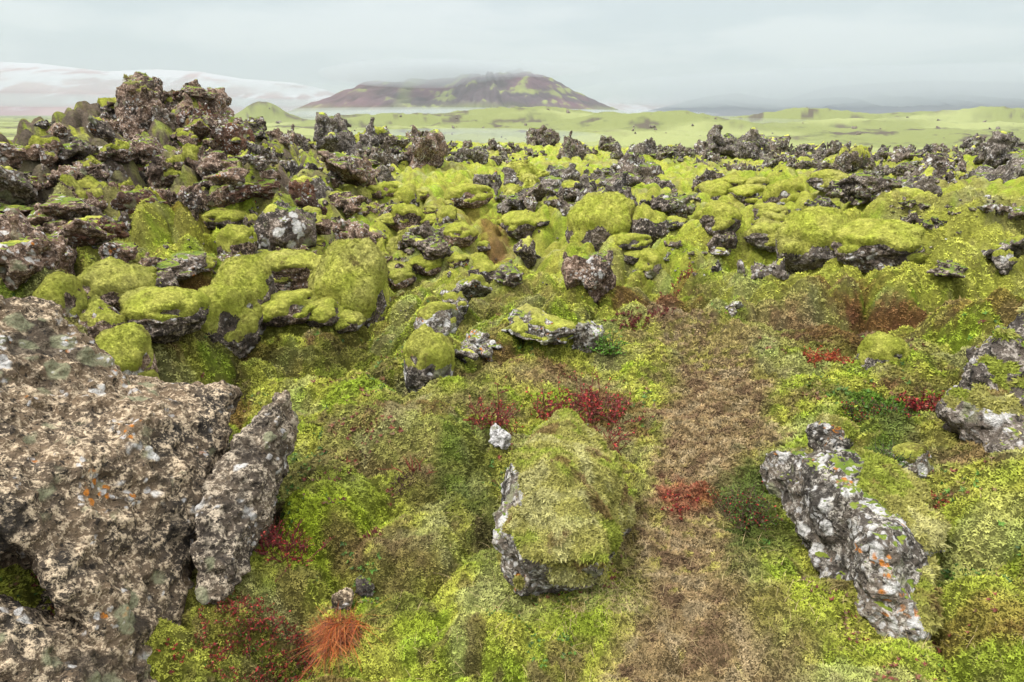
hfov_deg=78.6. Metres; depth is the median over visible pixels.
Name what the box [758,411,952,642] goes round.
lava ridge
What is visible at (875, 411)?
heath patch
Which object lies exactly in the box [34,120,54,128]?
lava outcrop
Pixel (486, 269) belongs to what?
mossy boulder
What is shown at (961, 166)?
lava outcrop
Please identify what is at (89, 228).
lava block
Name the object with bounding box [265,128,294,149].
lava slab
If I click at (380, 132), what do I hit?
lava outcrop
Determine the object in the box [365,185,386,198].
mossy boulder
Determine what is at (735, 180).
mossy boulder
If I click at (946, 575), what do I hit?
ground heath
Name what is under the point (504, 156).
lava crag
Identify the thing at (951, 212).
lava outcrop
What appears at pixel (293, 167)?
lava outcrop
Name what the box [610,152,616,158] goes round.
lava outcrop
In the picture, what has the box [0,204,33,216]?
lava block
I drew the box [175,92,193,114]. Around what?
lava crag
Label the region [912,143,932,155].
lava outcrop
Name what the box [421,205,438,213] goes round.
mossy boulder
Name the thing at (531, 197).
lava block
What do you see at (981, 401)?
lava boulder
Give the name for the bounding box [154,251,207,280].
lava boulder
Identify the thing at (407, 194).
mossy boulder
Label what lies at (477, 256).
mossy boulder
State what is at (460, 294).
lava block
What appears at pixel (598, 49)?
sky
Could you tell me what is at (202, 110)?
lava crag
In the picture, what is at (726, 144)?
lava crag
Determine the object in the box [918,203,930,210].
lava block
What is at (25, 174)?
lava block
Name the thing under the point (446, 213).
mossy boulder
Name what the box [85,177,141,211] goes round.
lava outcrop
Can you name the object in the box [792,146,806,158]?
lava crag
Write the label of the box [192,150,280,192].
lava outcrop
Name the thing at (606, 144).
lava crag
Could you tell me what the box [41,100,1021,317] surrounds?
lava rubble
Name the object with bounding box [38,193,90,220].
lava block
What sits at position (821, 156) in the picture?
lava crag
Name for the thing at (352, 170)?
lava block
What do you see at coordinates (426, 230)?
lava slab
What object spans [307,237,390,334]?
mossy boulder
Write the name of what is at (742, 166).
lava outcrop
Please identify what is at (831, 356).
dwarf shrub
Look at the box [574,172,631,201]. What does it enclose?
lava crag
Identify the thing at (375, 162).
lava block
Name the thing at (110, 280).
mossy boulder
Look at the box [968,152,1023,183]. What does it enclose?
lava outcrop
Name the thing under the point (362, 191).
mossy boulder
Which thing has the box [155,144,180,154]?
lava outcrop
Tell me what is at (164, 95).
lava crag
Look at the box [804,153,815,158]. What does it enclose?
lava outcrop
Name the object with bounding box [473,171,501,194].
lava crag
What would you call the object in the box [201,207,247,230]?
mossy boulder
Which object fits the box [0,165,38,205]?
lava block
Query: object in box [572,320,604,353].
lava block
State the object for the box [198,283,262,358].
mossy boulder
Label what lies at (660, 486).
moss tufts
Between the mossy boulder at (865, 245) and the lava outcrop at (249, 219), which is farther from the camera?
the lava outcrop at (249, 219)
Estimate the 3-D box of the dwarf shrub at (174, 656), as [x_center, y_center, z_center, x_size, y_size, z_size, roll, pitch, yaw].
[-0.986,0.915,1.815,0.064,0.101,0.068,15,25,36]
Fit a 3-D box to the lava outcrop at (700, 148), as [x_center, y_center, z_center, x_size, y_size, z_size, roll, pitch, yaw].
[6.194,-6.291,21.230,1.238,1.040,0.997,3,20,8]
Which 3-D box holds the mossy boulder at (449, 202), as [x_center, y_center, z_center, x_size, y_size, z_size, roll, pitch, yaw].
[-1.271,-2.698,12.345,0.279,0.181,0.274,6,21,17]
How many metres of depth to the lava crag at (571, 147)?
22.43 m
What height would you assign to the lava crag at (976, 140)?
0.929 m
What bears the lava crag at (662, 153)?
on the ground at (918, 129)
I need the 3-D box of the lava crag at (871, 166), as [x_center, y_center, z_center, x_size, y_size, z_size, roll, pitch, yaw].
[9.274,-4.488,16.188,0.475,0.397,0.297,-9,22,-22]
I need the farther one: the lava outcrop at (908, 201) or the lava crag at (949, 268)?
the lava outcrop at (908, 201)
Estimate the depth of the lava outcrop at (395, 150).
17.86 m
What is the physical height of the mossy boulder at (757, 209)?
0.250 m
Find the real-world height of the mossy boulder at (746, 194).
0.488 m
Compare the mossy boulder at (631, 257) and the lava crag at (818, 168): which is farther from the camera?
the lava crag at (818, 168)
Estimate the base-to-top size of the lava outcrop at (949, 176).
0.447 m
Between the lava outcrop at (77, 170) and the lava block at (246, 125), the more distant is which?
the lava block at (246, 125)
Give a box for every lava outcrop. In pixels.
[28,177,48,191]
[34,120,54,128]
[46,161,109,187]
[55,216,129,244]
[57,136,95,160]
[57,155,100,171]
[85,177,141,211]
[89,205,131,237]
[91,141,104,150]
[93,138,138,161]
[94,157,148,185]
[123,132,132,141]
[139,106,177,131]
[144,143,201,188]
[150,183,207,220]
[154,137,181,149]
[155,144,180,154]
[172,145,212,157]
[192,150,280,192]
[203,185,235,207]
[227,150,244,158]
[230,134,249,148]
[234,147,277,170]
[243,212,257,226]
[262,143,284,158]
[284,159,336,182]
[316,152,349,165]
[330,215,340,222]
[354,126,387,150]
[361,200,381,216]
[377,229,409,253]
[378,204,394,215]
[390,146,408,163]
[394,256,412,262]
[402,232,453,259]
[444,154,452,160]
[453,145,488,164]
[454,329,501,362]
[481,138,516,154]
[490,155,502,164]
[499,159,562,200]
[515,144,526,151]
[524,147,546,157]
[546,163,604,181]
[586,147,600,154]
[590,165,614,176]
[597,152,675,188]
[597,181,609,190]
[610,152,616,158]
[614,137,658,160]
[639,198,651,205]
[663,240,682,247]
[677,139,713,156]
[683,248,694,255]
[691,167,725,190]
[696,157,707,162]
[701,152,721,161]
[707,229,737,252]
[726,160,747,170]
[737,257,788,280]
[745,163,763,170]
[773,152,785,158]
[778,154,796,162]
[786,161,802,169]
[797,143,818,151]
[799,159,820,168]
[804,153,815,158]
[804,195,830,206]
[808,139,856,156]
[819,201,840,208]
[820,162,838,169]
[825,172,902,205]
[830,145,873,173]
[863,169,884,176]
[873,144,890,160]
[876,165,942,196]
[878,144,923,163]
[889,205,912,212]
[898,195,916,207]
[899,211,940,230]
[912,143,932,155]
[921,151,958,161]
[931,143,950,152]
[933,219,946,225]
[940,169,968,182]
[942,145,968,156]
[948,210,960,214]
[952,145,982,156]
[954,160,973,172]
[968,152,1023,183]
[977,195,1012,213]
[994,203,1023,220]
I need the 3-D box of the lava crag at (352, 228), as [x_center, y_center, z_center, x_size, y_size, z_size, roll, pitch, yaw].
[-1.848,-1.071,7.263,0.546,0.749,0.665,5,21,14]
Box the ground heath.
[0,271,1023,681]
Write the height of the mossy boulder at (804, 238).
0.826 m
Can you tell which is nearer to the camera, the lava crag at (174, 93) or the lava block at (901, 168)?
the lava crag at (174, 93)
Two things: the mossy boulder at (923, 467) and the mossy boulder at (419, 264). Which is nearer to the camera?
the mossy boulder at (923, 467)
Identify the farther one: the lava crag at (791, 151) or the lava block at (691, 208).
the lava crag at (791, 151)
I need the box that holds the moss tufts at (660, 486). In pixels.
[0,152,1023,681]
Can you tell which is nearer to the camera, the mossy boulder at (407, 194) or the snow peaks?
the mossy boulder at (407, 194)
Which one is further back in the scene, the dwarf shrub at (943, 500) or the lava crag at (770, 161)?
the lava crag at (770, 161)
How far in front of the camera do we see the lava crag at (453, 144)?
21.98 m
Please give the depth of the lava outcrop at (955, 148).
16.77 m
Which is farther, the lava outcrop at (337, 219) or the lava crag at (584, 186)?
the lava crag at (584, 186)
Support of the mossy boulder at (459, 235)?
on the ground at (918, 129)
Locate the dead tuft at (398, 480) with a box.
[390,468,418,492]
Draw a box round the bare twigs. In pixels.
[385,455,436,473]
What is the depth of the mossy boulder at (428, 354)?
3.96 m
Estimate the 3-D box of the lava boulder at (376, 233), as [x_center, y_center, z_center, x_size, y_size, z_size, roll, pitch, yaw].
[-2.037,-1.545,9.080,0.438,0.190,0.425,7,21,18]
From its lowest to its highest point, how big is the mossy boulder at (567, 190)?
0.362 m
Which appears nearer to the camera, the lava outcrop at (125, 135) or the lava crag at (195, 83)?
the lava outcrop at (125, 135)
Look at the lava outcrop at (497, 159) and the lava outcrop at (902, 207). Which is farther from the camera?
the lava outcrop at (497, 159)
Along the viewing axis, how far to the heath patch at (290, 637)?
2.00 m
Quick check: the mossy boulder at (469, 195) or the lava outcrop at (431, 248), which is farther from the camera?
the mossy boulder at (469, 195)
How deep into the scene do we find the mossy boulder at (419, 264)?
8.31 m
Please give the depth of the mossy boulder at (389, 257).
8.23 m
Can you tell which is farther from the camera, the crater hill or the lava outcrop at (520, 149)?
the crater hill
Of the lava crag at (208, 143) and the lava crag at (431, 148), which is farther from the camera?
the lava crag at (431, 148)
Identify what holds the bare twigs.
on the ground at (918, 129)
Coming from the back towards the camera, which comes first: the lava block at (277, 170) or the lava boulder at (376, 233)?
the lava boulder at (376, 233)
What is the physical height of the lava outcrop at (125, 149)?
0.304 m
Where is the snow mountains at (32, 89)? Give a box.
[0,62,335,115]
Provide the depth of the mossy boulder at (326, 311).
5.29 m
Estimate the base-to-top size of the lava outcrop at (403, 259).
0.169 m
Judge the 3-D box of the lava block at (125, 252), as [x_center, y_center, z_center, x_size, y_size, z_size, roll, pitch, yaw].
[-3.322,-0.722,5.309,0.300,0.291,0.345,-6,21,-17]
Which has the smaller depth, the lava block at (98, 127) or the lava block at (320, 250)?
the lava block at (320, 250)
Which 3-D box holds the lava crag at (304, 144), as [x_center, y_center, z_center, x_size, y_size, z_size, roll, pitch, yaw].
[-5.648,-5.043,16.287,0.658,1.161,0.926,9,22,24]
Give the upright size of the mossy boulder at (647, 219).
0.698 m
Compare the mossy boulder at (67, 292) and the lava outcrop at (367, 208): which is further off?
the lava outcrop at (367, 208)
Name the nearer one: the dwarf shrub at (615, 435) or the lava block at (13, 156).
the dwarf shrub at (615, 435)
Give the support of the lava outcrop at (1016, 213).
on the ground at (918, 129)
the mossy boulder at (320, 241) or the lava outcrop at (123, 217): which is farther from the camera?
the mossy boulder at (320, 241)
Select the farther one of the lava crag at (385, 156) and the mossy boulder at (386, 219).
the lava crag at (385, 156)
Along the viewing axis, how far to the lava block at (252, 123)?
12.55 m
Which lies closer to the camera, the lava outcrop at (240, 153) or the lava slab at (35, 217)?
the lava slab at (35, 217)
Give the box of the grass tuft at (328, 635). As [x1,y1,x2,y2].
[286,596,387,679]
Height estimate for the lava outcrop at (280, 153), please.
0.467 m
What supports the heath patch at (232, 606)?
on the ground at (918, 129)
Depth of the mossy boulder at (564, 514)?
2.24 m
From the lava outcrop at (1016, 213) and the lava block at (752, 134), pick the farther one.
the lava block at (752, 134)
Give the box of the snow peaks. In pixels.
[597,94,693,113]
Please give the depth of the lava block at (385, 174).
15.32 m
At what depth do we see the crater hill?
2147.69 m
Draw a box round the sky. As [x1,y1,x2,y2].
[0,0,1023,100]
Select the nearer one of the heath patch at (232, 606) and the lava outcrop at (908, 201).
the heath patch at (232, 606)
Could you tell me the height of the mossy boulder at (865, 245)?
0.482 m
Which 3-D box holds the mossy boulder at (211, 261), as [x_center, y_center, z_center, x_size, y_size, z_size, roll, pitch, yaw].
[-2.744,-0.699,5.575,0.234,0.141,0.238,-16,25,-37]
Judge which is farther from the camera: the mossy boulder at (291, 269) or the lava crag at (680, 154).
the lava crag at (680, 154)
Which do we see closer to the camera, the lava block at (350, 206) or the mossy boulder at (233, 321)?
the mossy boulder at (233, 321)
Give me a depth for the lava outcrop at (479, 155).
19.23 m
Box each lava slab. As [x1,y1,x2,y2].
[26,203,58,225]
[27,174,49,181]
[32,225,42,231]
[68,204,100,219]
[97,97,115,116]
[110,188,167,213]
[164,97,172,106]
[189,390,299,604]
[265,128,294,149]
[285,175,333,198]
[328,191,353,201]
[407,220,444,239]
[513,235,536,268]
[543,196,576,215]
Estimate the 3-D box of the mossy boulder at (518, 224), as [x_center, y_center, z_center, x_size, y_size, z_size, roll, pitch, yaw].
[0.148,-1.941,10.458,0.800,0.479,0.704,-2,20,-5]
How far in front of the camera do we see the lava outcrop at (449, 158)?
19.53 m
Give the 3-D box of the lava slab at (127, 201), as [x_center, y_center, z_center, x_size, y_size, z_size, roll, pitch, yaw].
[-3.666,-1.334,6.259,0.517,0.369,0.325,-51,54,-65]
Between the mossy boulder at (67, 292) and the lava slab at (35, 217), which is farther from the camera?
the lava slab at (35, 217)
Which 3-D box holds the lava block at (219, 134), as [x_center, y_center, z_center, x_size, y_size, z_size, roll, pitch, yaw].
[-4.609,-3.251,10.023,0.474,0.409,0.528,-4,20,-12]
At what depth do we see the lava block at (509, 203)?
11.64 m
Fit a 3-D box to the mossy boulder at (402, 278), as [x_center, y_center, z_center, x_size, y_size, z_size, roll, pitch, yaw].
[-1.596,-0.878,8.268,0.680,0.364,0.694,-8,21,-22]
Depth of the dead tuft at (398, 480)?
2.86 m
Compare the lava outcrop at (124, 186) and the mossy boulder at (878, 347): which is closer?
the mossy boulder at (878, 347)
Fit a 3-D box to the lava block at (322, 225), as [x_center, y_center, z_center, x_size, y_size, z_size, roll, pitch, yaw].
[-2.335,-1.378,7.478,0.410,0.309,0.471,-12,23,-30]
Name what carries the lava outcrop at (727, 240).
on the ground at (918, 129)
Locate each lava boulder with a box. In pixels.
[0,295,242,681]
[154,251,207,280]
[220,122,254,155]
[254,197,316,250]
[255,248,271,252]
[369,228,386,238]
[404,247,414,254]
[935,305,1023,452]
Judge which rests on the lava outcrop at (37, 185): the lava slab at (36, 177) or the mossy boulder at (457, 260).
the lava slab at (36, 177)
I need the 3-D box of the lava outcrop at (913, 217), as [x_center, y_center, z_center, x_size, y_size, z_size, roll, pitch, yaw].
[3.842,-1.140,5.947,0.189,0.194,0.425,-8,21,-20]
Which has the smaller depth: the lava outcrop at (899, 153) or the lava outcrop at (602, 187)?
the lava outcrop at (602, 187)
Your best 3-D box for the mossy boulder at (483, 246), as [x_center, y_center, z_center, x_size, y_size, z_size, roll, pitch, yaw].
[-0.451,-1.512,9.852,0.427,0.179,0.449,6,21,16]
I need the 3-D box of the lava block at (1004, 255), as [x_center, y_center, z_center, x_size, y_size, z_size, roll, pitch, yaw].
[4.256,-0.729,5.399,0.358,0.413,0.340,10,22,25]
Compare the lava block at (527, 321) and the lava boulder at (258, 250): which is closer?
the lava block at (527, 321)
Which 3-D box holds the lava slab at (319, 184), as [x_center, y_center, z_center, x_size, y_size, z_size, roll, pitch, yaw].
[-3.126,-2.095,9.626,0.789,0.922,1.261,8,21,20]
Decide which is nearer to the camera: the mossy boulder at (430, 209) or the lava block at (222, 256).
the lava block at (222, 256)
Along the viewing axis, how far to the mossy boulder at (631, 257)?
7.08 m
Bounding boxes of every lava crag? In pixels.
[3,215,68,282]
[99,71,170,139]
[107,101,116,117]
[138,252,166,271]
[152,76,171,103]
[171,89,178,100]
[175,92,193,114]
[176,79,207,106]
[192,102,220,119]
[202,138,223,150]
[207,87,242,125]
[243,116,268,140]
[275,244,317,254]
[287,124,310,150]
[288,179,327,214]
[313,112,356,152]
[326,218,376,248]
[339,117,379,159]
[355,150,380,184]
[369,137,402,166]
[404,125,448,168]
[448,140,458,146]
[462,140,472,149]
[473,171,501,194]
[499,151,511,161]
[526,124,559,146]
[557,130,586,159]
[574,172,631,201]
[598,135,615,151]
[623,186,637,206]
[656,144,678,160]
[673,150,686,161]
[678,193,692,202]
[706,124,741,158]
[711,260,721,271]
[739,138,770,159]
[756,152,778,167]
[788,143,797,154]
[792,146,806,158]
[812,162,826,172]
[814,153,825,161]
[860,160,875,170]
[872,159,894,173]
[910,147,955,178]
[926,259,967,277]
[954,154,963,162]
[959,133,986,151]
[973,131,1023,168]
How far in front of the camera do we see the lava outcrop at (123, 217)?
6.06 m
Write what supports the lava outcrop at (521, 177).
on the ground at (918, 129)
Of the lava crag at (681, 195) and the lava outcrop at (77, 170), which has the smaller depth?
the lava outcrop at (77, 170)
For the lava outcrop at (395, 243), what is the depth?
8.69 m
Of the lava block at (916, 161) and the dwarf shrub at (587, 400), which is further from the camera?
the lava block at (916, 161)
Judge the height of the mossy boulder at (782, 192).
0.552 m
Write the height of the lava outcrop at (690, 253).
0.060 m
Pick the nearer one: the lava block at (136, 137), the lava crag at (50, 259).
the lava crag at (50, 259)
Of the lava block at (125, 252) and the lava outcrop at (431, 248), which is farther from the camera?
the lava outcrop at (431, 248)
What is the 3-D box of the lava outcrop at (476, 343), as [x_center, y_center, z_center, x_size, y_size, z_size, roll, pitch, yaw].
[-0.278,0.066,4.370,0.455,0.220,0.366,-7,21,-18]
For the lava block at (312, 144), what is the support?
on the ground at (918, 129)
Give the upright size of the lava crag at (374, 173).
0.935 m
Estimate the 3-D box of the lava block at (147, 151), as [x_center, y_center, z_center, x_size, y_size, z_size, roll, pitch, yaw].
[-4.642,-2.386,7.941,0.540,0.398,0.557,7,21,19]
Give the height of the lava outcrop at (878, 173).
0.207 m
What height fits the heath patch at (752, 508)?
0.192 m
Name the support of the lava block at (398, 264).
on the ground at (918, 129)
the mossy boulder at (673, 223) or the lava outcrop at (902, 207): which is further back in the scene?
the mossy boulder at (673, 223)
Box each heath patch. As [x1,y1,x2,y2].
[187,591,313,681]
[233,603,328,681]
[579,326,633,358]
[708,481,785,532]
[839,396,923,422]
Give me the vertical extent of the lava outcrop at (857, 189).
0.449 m
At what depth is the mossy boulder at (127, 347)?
3.65 m
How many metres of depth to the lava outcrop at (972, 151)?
15.90 m
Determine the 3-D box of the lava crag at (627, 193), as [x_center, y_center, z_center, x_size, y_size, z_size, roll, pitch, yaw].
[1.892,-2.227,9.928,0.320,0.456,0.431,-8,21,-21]
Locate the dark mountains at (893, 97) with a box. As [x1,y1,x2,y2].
[640,81,1023,115]
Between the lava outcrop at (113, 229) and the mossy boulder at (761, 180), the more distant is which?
the mossy boulder at (761, 180)
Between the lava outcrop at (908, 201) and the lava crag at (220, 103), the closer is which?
the lava outcrop at (908, 201)
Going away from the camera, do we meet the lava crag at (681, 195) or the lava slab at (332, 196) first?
the lava slab at (332, 196)
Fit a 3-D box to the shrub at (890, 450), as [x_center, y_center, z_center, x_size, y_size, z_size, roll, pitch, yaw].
[1.493,0.475,2.521,0.244,0.165,0.200,-14,24,-35]
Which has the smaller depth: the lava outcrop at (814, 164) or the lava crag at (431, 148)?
the lava crag at (431, 148)
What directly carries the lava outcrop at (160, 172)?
on the ground at (918, 129)
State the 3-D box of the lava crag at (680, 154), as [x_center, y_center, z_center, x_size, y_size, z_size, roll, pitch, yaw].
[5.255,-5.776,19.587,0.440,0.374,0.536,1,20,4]
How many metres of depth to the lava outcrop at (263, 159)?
7.28 m
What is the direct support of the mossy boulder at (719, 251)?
on the ground at (918, 129)
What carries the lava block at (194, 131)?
on the ground at (918, 129)
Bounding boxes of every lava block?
[0,142,28,168]
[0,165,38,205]
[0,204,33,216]
[0,208,35,241]
[0,238,50,290]
[19,171,32,178]
[24,135,64,168]
[24,203,34,207]
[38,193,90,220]
[42,219,67,233]
[46,122,70,137]
[48,218,107,275]
[58,174,107,199]
[78,294,127,338]
[87,115,119,143]
[98,241,137,263]
[102,118,119,131]
[111,156,133,162]
[132,134,158,152]
[134,136,166,165]
[136,164,144,171]
[156,268,178,287]
[166,104,177,111]
[170,118,211,145]
[175,107,192,127]
[180,85,218,99]
[188,114,218,129]
[210,125,232,143]
[216,177,283,203]
[217,253,245,261]
[239,123,252,130]
[242,141,261,166]
[243,119,255,126]
[271,167,281,180]
[308,141,316,148]
[308,244,324,254]
[311,211,330,234]
[318,150,370,187]
[330,195,366,218]
[330,587,353,609]
[355,574,374,596]
[369,159,380,164]
[375,165,395,181]
[386,134,410,148]
[392,260,403,267]
[440,274,491,319]
[488,423,510,449]
[491,262,523,287]
[501,195,525,214]
[501,303,576,345]
[518,183,546,211]
[561,250,615,304]
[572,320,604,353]
[650,195,689,216]
[658,192,677,197]
[670,203,695,217]
[689,193,701,202]
[725,301,743,316]
[741,127,767,142]
[761,151,776,160]
[768,134,790,153]
[892,161,914,175]
[911,156,922,166]
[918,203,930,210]
[981,234,1023,274]
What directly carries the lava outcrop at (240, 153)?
on the ground at (918, 129)
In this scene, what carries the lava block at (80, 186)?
on the ground at (918, 129)
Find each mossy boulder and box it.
[32,271,87,320]
[77,256,157,311]
[95,322,159,378]
[118,285,211,343]
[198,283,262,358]
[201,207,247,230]
[202,255,217,271]
[211,254,277,343]
[216,224,258,254]
[255,248,322,290]
[260,288,317,326]
[302,205,321,212]
[305,297,343,328]
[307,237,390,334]
[316,236,325,246]
[334,309,365,333]
[356,185,371,204]
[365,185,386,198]
[376,213,395,227]
[378,182,398,196]
[381,251,392,261]
[387,261,416,288]
[390,203,424,231]
[394,183,419,206]
[403,323,454,392]
[406,254,441,275]
[413,301,461,335]
[416,189,432,200]
[420,214,435,225]
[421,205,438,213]
[436,205,458,226]
[443,183,492,208]
[443,222,478,248]
[445,200,453,205]
[446,254,469,267]
[468,260,498,283]
[469,252,488,261]
[477,240,490,251]
[492,406,636,596]
[496,210,540,239]
[536,219,549,226]
[557,181,577,201]
[565,191,635,251]
[616,233,651,249]
[623,250,640,264]
[628,203,669,247]
[634,247,669,279]
[665,215,686,230]
[694,178,732,199]
[699,201,742,235]
[702,200,734,211]
[710,247,729,256]
[722,175,747,186]
[727,183,765,206]
[743,176,769,185]
[744,220,781,251]
[751,210,786,224]
[752,202,787,217]
[762,179,803,204]
[774,205,852,275]
[806,169,848,192]
[831,217,929,272]
[855,331,909,369]
[885,441,933,478]
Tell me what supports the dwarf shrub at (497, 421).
on the ground at (918, 129)
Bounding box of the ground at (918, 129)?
[0,91,1023,681]
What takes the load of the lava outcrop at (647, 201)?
on the ground at (918, 129)
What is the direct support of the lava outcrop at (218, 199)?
on the ground at (918, 129)
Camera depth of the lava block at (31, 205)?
6.35 m
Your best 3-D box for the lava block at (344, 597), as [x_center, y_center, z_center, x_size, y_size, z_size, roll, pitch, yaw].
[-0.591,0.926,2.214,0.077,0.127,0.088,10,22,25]
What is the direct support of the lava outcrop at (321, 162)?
on the ground at (918, 129)
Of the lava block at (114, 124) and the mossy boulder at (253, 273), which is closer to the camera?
the mossy boulder at (253, 273)
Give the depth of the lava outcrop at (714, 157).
20.03 m
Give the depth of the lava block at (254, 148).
7.35 m
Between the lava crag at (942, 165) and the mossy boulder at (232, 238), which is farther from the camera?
the lava crag at (942, 165)
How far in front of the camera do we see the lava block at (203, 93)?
12.55 m
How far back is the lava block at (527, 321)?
4.34 m
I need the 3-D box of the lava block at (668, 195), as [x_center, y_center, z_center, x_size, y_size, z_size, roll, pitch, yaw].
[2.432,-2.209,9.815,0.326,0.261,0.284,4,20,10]
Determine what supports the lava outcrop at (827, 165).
on the ground at (918, 129)
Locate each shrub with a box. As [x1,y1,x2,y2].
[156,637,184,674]
[251,516,331,581]
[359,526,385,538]
[462,375,524,434]
[525,365,653,428]
[583,412,636,459]
[603,306,675,331]
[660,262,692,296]
[660,490,699,518]
[802,344,853,366]
[862,437,919,467]
[894,387,944,411]
[929,490,954,508]
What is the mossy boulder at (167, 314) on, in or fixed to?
on the ground at (918, 129)
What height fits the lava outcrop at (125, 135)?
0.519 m
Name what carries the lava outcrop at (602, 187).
on the ground at (918, 129)
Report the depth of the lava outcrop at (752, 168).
13.93 m
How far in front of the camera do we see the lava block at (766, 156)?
20.60 m
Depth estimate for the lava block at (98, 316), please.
3.75 m
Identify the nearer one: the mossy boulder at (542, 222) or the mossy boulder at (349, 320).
the mossy boulder at (349, 320)
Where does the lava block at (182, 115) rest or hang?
on the ground at (918, 129)
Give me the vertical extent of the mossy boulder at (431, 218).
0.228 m
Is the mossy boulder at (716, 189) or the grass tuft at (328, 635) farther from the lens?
the mossy boulder at (716, 189)
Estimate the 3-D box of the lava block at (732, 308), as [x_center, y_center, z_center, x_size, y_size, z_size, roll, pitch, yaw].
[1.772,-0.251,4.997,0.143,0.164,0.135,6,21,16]
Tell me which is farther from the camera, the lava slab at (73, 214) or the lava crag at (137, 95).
the lava crag at (137, 95)
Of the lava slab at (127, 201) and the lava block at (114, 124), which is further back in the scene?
the lava block at (114, 124)
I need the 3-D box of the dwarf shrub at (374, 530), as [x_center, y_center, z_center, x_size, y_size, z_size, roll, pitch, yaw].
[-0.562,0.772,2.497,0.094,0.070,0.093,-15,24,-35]
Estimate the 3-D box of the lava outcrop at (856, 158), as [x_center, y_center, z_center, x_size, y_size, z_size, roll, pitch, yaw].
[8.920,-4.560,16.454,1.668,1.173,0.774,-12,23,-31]
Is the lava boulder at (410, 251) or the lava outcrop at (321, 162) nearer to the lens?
the lava boulder at (410, 251)
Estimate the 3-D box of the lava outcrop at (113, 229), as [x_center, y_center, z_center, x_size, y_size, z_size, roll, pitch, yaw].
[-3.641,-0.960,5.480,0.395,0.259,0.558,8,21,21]
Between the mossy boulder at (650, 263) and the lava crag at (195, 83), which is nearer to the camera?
the mossy boulder at (650, 263)
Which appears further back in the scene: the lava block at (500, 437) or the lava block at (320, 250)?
the lava block at (320, 250)
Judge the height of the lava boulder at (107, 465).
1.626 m
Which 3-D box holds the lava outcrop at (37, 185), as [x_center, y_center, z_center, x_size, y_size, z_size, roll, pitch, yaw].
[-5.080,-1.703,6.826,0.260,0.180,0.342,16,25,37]
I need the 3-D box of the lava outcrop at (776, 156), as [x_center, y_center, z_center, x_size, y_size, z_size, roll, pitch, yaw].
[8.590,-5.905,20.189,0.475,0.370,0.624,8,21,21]
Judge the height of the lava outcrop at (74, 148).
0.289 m
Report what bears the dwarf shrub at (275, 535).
on the ground at (918, 129)
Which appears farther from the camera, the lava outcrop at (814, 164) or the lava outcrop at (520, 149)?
the lava outcrop at (520, 149)
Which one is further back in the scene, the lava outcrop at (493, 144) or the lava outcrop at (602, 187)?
the lava outcrop at (493, 144)
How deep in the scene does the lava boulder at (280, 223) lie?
6.46 m
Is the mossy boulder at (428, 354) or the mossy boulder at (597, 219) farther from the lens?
the mossy boulder at (597, 219)
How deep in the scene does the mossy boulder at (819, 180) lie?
10.12 m
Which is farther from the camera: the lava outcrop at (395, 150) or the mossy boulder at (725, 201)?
the lava outcrop at (395, 150)
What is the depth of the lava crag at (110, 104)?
10.05 m
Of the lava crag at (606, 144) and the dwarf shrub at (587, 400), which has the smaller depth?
the dwarf shrub at (587, 400)
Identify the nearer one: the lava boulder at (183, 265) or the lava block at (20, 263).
the lava block at (20, 263)
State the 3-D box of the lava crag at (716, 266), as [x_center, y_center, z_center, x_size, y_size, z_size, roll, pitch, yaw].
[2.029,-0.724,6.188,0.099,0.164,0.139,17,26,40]
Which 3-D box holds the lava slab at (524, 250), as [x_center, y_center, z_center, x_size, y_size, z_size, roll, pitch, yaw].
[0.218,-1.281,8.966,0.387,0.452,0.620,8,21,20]
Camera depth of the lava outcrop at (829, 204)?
9.11 m
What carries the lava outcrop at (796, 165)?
on the ground at (918, 129)
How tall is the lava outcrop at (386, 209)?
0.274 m
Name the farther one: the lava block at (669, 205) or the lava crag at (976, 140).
the lava crag at (976, 140)
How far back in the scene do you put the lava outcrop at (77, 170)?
6.71 m
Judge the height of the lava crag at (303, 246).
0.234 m
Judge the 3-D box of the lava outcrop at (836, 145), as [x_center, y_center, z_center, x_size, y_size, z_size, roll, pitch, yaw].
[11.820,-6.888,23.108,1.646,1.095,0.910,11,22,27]
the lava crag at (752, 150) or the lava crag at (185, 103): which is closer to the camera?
the lava crag at (185, 103)
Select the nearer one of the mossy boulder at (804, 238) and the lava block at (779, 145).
the mossy boulder at (804, 238)
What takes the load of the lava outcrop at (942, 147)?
on the ground at (918, 129)
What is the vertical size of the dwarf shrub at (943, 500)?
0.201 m
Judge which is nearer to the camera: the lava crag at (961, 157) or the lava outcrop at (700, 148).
the lava crag at (961, 157)
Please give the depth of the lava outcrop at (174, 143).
9.83 m
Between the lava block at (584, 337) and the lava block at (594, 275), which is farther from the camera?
the lava block at (594, 275)
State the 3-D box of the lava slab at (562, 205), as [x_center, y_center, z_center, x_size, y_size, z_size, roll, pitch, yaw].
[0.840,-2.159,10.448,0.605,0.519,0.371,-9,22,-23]
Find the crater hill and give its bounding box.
[287,68,628,117]
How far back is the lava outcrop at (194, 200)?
6.53 m
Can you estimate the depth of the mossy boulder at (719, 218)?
7.13 m
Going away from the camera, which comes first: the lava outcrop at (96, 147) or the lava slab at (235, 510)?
the lava slab at (235, 510)
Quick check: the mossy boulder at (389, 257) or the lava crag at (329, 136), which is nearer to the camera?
the mossy boulder at (389, 257)

